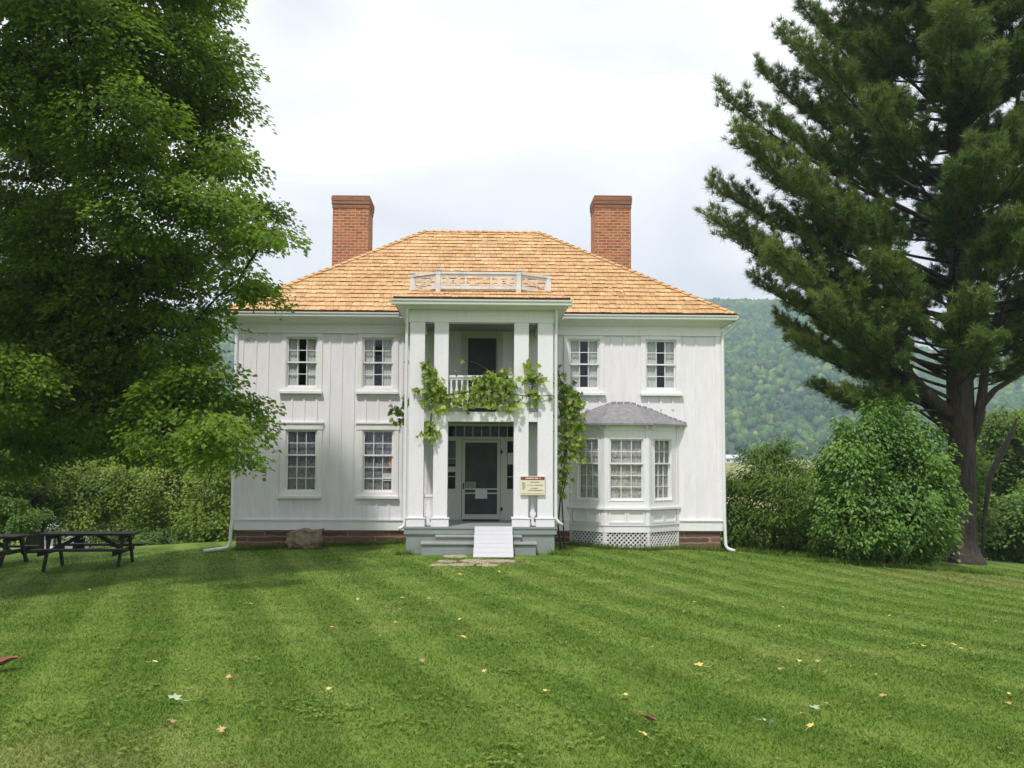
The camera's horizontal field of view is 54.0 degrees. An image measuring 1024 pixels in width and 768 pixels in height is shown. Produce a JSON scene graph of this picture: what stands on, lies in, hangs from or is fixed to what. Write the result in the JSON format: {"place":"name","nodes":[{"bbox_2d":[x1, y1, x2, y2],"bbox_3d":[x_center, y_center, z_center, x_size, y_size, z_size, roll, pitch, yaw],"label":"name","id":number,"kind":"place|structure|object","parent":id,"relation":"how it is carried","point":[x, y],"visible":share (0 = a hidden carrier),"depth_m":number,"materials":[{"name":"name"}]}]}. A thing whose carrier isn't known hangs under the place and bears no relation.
{"place":"outdoors","nodes":[
{"label":"outdoors","id":0,"kind":"place"},
{"bbox_2d":[429,555,515,566],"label":"path","id":1,"kind":"structure","parent":0,"point":[465,561],"depth_m":20.20,"materials":[{"name":"beige stone"}]},
{"bbox_2d":[0,459,1023,767],"bbox_3d":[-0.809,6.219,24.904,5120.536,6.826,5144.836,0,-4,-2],"label":"lawn ground","id":2,"kind":"structure","parent":0,"point":[224,573],"depth_m":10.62,"materials":[{"name":"green plant"}]},
{"bbox_2d":[0,653,23,664],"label":"fallen leaf","id":3,"kind":"object","parent":2,"relation":"on","point":[5,660],"visible":1,"depth_m":9.10,"materials":[{"name":"brown plant"}]},
{"bbox_2d":[0,534,41,567],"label":"picnic table","id":4,"kind":"object","parent":2,"relation":"on","point":[7,550],"visible":0.93,"depth_m":24.34,"materials":[{"name":"black wood"}]},
{"bbox_2d":[0,493,55,553],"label":"bush","id":5,"kind":"object","parent":2,"relation":"on","point":[23,522],"visible":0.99,"depth_m":29.22,"materials":[{"name":"green plant"}]},
{"bbox_2d":[0,449,69,553],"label":"bush","id":6,"kind":"object","parent":2,"relation":"on","point":[6,490],"visible":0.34,"depth_m":31.76,"materials":[{"name":"green plant"}]},
{"bbox_2d":[44,524,93,548],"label":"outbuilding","id":7,"kind":"structure","parent":2,"relation":"on","point":[53,541],"depth_m":53.80,"materials":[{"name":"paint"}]},
{"bbox_2d":[24,454,147,548],"bbox_3d":[-14.379,3.932,33.412,4.537,3.530,3.463,0,-4,-2],"label":"bush","id":8,"kind":"object","parent":2,"relation":"on","point":[78,500],"visible":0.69,"depth_m":32.77,"materials":[{"name":"green plant"}]},
{"bbox_2d":[29,531,145,571],"bbox_3d":[-9.464,3.740,22.526,2.000,0.812,1.720,1,-4,-6],"label":"picnic table","id":9,"kind":"object","parent":2,"relation":"on","point":[118,549],"visible":0.96,"depth_m":22.29,"materials":[{"name":"black wood"}]},
{"bbox_2d":[1,387,230,546],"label":"orchard tree","id":10,"kind":"object","parent":2,"relation":"on","point":[119,452],"depth_m":39.75,"materials":[{"name":"green plant"}]},
{"bbox_2d":[0,495,235,548],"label":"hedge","id":11,"kind":"object","parent":2,"relation":"on","point":[125,527],"visible":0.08,"depth_m":36.78,"materials":[{"name":"green plant"}]},
{"bbox_2d":[0,0,312,490],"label":"maple tree","id":12,"kind":"object","parent":2,"relation":"on","point":[79,300],"visible":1,"depth_m":18.01,"materials":[{"name":"green plant"}]},
{"bbox_2d":[100,449,221,533],"bbox_3d":[-11.834,3.649,33.781,4.200,3.995,3.520,0,-4,-2],"label":"bush","id":13,"kind":"object","parent":2,"relation":"on","point":[151,499],"visible":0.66,"depth_m":33.05,"materials":[{"name":"green plant"}]},
{"bbox_2d":[128,526,198,546],"bbox_3d":[-10.803,4.816,31.268,2.123,0.816,2.419,2,-4,-17],"label":"bush","id":14,"kind":"object","parent":2,"relation":"on","point":[159,537],"visible":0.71,"depth_m":31.07,"materials":[{"name":"green plant"}]},
{"bbox_2d":[165,693,191,700],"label":"fallen leaf","id":15,"kind":"object","parent":2,"relation":"on","point":[174,697],"visible":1,"depth_m":7.61,"materials":[{"name":"plant"}]},
{"bbox_2d":[170,447,235,542],"bbox_3d":[-9.324,3.608,31.708,2.845,3.712,3.334,3,-5,-35],"label":"bush","id":16,"kind":"object","parent":2,"relation":"on","point":[214,516],"visible":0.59,"depth_m":31.17,"materials":[{"name":"green plant"}]},
{"bbox_2d":[215,724,225,731],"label":"fallen leaf","id":17,"kind":"object","parent":2,"relation":"on","point":[220,729],"visible":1,"depth_m":6.68,"materials":[{"name":"plant"}]},
{"bbox_2d":[286,528,324,548],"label":"stone block","id":18,"kind":"structure","parent":2,"relation":"on","point":[305,538],"depth_m":24.30,"materials":[{"name":"stone"}]},
{"bbox_2d":[203,195,738,555],"bbox_3d":[-1.021,-0.321,28.303,13.285,10.709,12.409,0,-4,-2],"label":"farmhouse","id":19,"kind":"object","parent":2,"relation":"on","point":[638,356],"visible":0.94,"depth_m":25.22,"materials":[{"name":"white paint"}]},
{"bbox_2d":[279,333,322,393],"bbox_3d":[-5.286,-0.514,25.267,1.070,1.522,0.254,0,-4,-2],"label":"window","id":20,"kind":"structure","parent":19,"relation":"in","point":[290,342],"depth_m":25.28,"materials":[{"name":"white paint"}]},
{"bbox_2d":[278,422,323,498],"bbox_3d":[-5.265,1.901,25.095,1.120,1.900,0.258,0,-4,-2],"label":"window","id":21,"kind":"structure","parent":19,"relation":"in","point":[301,444],"depth_m":25.12,"materials":[{"name":"white paint"}]},
{"bbox_2d":[356,334,398,393],"bbox_3d":[-3.381,-0.501,25.325,1.070,1.522,0.254,0,-4,-2],"label":"window","id":22,"kind":"structure","parent":19,"relation":"in","point":[366,350],"depth_m":25.35,"materials":[{"name":"white paint"}]},
{"bbox_2d":[355,422,399,498],"bbox_3d":[-3.356,1.914,25.154,1.120,1.900,0.258,0,-4,-2],"label":"window","id":23,"kind":"structure","parent":19,"relation":"in","point":[377,442],"depth_m":25.18,"materials":[{"name":"white paint"}]},
{"bbox_2d":[383,473,391,480],"bbox_3d":[-3.127,2.339,25.209,0.246,0.188,0.006,0,-4,-2],"label":"window card","id":24,"kind":"object","parent":19,"relation":"attached to","point":[387,475],"depth_m":25.21,"materials":[{"name":"white paper"}]},
{"bbox_2d":[389,458,391,489],"bbox_3d":[-3.062,2.290,25.263,0.100,0.878,0.100,0,-4,-2],"label":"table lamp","id":25,"kind":"object","parent":19,"relation":"attached to","point":[390,462],"visible":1,"depth_m":25.25,"materials":[{"name":"orange metal"}]},
{"bbox_2d":[387,360,408,426],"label":"grape vine","id":26,"kind":"object","parent":19,"relation":"attached to","point":[398,412],"visible":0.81,"depth_m":22.92,"materials":[{"name":"green plant"}]},
{"bbox_2d":[448,467,454,471],"bbox_3d":[-1.518,2.143,25.247,0.209,0.135,0.006,0,-4,-2],"label":"window card","id":27,"kind":"object","parent":19,"relation":"attached to","point":[451,469],"depth_m":25.24,"materials":[{"name":"white paper"}]},
{"bbox_2d":[465,482,475,487],"bbox_3d":[-1.036,2.534,25.196,0.263,0.165,0.006,0,-4,-2],"label":"notice","id":28,"kind":"object","parent":19,"relation":"attached to","point":[470,484],"visible":1,"depth_m":25.19,"materials":[{"name":"grey paper"}]},
{"bbox_2d":[462,519,498,520],"bbox_3d":[-0.769,3.344,24.642,0.902,0.018,0.500,0,-4,-2],"label":"door mat","id":29,"kind":"object","parent":19,"relation":"on","point":[480,519],"depth_m":24.62,"materials":[{"name":"black rubber"}]},
{"bbox_2d":[475,489,486,498],"bbox_3d":[-0.772,2.753,25.148,0.299,0.232,0.006,0,-4,-2],"label":"notice","id":30,"kind":"object","parent":19,"relation":"attached to","point":[480,493],"visible":1,"depth_m":25.14,"materials":[{"name":"white paper"}]},
{"bbox_2d":[462,440,501,518],"bbox_3d":[-0.746,2.394,25.197,1.019,1.979,0.090,0,-4,-2],"label":"screen door","id":31,"kind":"structure","parent":19,"relation":"in","point":[480,458],"depth_m":25.22,"materials":[{"name":"beige paint"}]},
{"bbox_2d":[461,331,502,411],"bbox_3d":[-0.761,-0.262,25.406,1.049,2.164,0.135,0,-4,-2],"label":"balcony door","id":32,"kind":"structure","parent":19,"relation":"in","point":[485,348],"depth_m":25.43,"materials":[{"name":"beige paint"}]},
{"bbox_2d":[411,357,565,444],"bbox_3d":[-0.416,0.393,22.645,3.660,1.979,0.900,1,-4,-13],"label":"grape vine","id":33,"kind":"object","parent":19,"relation":"attached to","point":[436,391],"visible":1,"depth_m":22.59,"materials":[{"name":"green plant"}]},
{"bbox_2d":[508,453,512,463],"bbox_3d":[-0.032,1.881,25.313,0.156,0.289,0.006,0,-4,-2],"label":"window sheet","id":34,"kind":"object","parent":19,"relation":"attached to","point":[510,455],"depth_m":25.31,"materials":[{"name":"white paper"}]},
{"bbox_2d":[520,476,544,494],"bbox_3d":[0.465,2.285,22.581,0.560,0.427,0.042,0,-4,-2],"label":"sign","id":35,"kind":"object","parent":19,"relation":"attached to","point":[532,485],"visible":1,"depth_m":22.57,"materials":[{"name":"beige paint"}]},
{"bbox_2d":[564,335,605,395],"bbox_3d":[1.828,-0.467,25.486,1.070,1.522,0.254,0,-4,-2],"label":"window","id":36,"kind":"structure","parent":19,"relation":"in","point":[596,361],"depth_m":25.51,"materials":[{"name":"white paint"}]},
{"bbox_2d":[576,438,598,500],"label":"window","id":37,"kind":"structure","parent":19,"relation":"in","point":[587,474],"depth_m":24.99,"materials":[{"name":"white paint"}]},
{"bbox_2d":[561,401,686,548],"bbox_3d":[2.836,2.315,24.893,3.208,3.814,1.089,0,-4,-2],"label":"bay window","id":38,"kind":"structure","parent":19,"relation":"in","point":[644,522],"depth_m":24.65,"materials":[{"name":"white paint"}]},
{"bbox_2d":[609,438,643,500],"bbox_3d":[2.799,2.098,24.630,0.870,1.539,0.160,0,-4,-2],"label":"window","id":39,"kind":"structure","parent":19,"relation":"in","point":[626,455],"depth_m":24.67,"materials":[{"name":"white paint"}]},
{"bbox_2d":[640,336,682,395],"bbox_3d":[3.785,-0.454,25.546,1.070,1.522,0.254,0,-4,-2],"label":"window","id":40,"kind":"structure","parent":19,"relation":"in","point":[672,344],"depth_m":25.57,"materials":[{"name":"white paint"}]},
{"bbox_2d":[654,438,672,500],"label":"window","id":41,"kind":"structure","parent":19,"relation":"in","point":[662,447],"depth_m":25.08,"materials":[{"name":"white paint"}]},
{"bbox_2d":[473,526,512,558],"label":"ramp","id":42,"kind":"structure","parent":2,"relation":"on","point":[493,541],"depth_m":21.62,"materials":[{"name":"white paint"}]},
{"bbox_2d":[553,364,589,549],"bbox_3d":[1.319,1.729,23.546,0.998,4.418,0.526,0,-4,-2],"label":"grape vine","id":43,"kind":"object","parent":2,"relation":"on","point":[567,410],"visible":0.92,"depth_m":23.54,"materials":[{"name":"green plant"}]},
{"bbox_2d":[231,538,1003,575],"bbox_3d":[2.255,4.091,23.759,18.576,0.755,3.500,0,-4,-2],"label":"grass fringe","id":44,"kind":"object","parent":2,"relation":"on","point":[714,548],"depth_m":24.53,"materials":[{"name":"green plant"}]},
{"bbox_2d":[633,712,657,720],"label":"fallen leaf","id":45,"kind":"object","parent":2,"relation":"on","point":[648,717],"visible":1,"depth_m":7.00,"materials":[{"name":"red plant"}]},
{"bbox_2d":[694,662,711,666],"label":"fallen leaf","id":46,"kind":"object","parent":2,"relation":"on","point":[698,664],"visible":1,"depth_m":9.16,"materials":[{"name":"yellow plant"}]},
{"bbox_2d":[726,455,742,462],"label":"farm shed","id":47,"kind":"structure","parent":2,"relation":"on","point":[729,458],"depth_m":482.20,"materials":[{"name":"paint"}]},
{"bbox_2d":[752,716,778,723],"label":"fallen leaf","id":48,"kind":"object","parent":2,"relation":"on","point":[768,721],"visible":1,"depth_m":6.90,"materials":[{"name":"green plant"}]},
{"bbox_2d":[720,431,830,554],"bbox_3d":[7.254,2.943,26.574,3.805,3.421,3.920,0,-4,-2],"label":"shrub","id":49,"kind":"object","parent":2,"relation":"on","point":[756,482],"visible":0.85,"depth_m":26.40,"materials":[{"name":"green plant"}]},
{"bbox_2d":[806,705,819,708],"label":"fallen leaf","id":50,"kind":"object","parent":2,"relation":"on","point":[815,707],"visible":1,"depth_m":7.41,"materials":[{"name":"plant"}]},
{"bbox_2d":[694,0,1023,564],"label":"pine tree","id":51,"kind":"object","parent":2,"relation":"on","point":[856,312],"visible":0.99,"depth_m":26.02,"materials":[{"name":"green plant"}]},
{"bbox_2d":[796,388,972,565],"bbox_3d":[9.279,2.384,25.026,4.471,4.497,4.551,0,-4,-2],"label":"shrub","id":52,"kind":"object","parent":2,"relation":"on","point":[898,530],"visible":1,"depth_m":24.13,"materials":[{"name":"green plant"}]},
{"bbox_2d":[770,452,1006,554],"bbox_3d":[12.708,4.232,34.596,8.579,4.251,4.810,0,-4,-2],"label":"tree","id":53,"kind":"object","parent":2,"relation":"on","point":[989,530],"visible":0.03,"depth_m":34.00,"materials":[{"name":"green plant"}]},
{"bbox_2d":[981,418,1017,556],"bbox_3d":[15.866,3.587,32.634,1.297,4.985,0.304,0,-4,8],"label":"dead tree","id":54,"kind":"object","parent":2,"relation":"on","point":[997,461],"visible":0.9,"depth_m":32.62,"materials":[{"name":"brown wood"}]},
{"bbox_2d":[976,404,1023,502],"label":"tree","id":55,"kind":"object","parent":2,"relation":"on","point":[1008,476],"visible":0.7,"depth_m":47.03,"materials":[{"name":"green plant"}]},
{"bbox_2d":[976,478,1023,563],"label":"bush","id":56,"kind":"object","parent":2,"relation":"on","point":[1010,548],"visible":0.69,"depth_m":41.10,"materials":[{"name":"green plant"}]},
{"bbox_2d":[0,0,1023,352],"label":"sky","id":57,"kind":"structure","parent":0,"point":[487,115],"materials":[{"name":"white"}]},
{"bbox_2d":[725,364,938,459],"bbox_3d":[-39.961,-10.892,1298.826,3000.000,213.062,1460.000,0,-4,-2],"label":"hills","id":58,"kind":"structure","parent":0,"point":[732,444],"depth_m":713.78,"materials":[{"name":"green plant"}]},
{"bbox_2d":[2,297,1023,456],"bbox_3d":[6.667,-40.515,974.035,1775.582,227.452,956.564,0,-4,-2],"label":"forest","id":59,"kind":"object","parent":58,"relation":"on","point":[754,344],"visible":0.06,"depth_m":846.59,"materials":[{"name":"green plant"}]}
]}

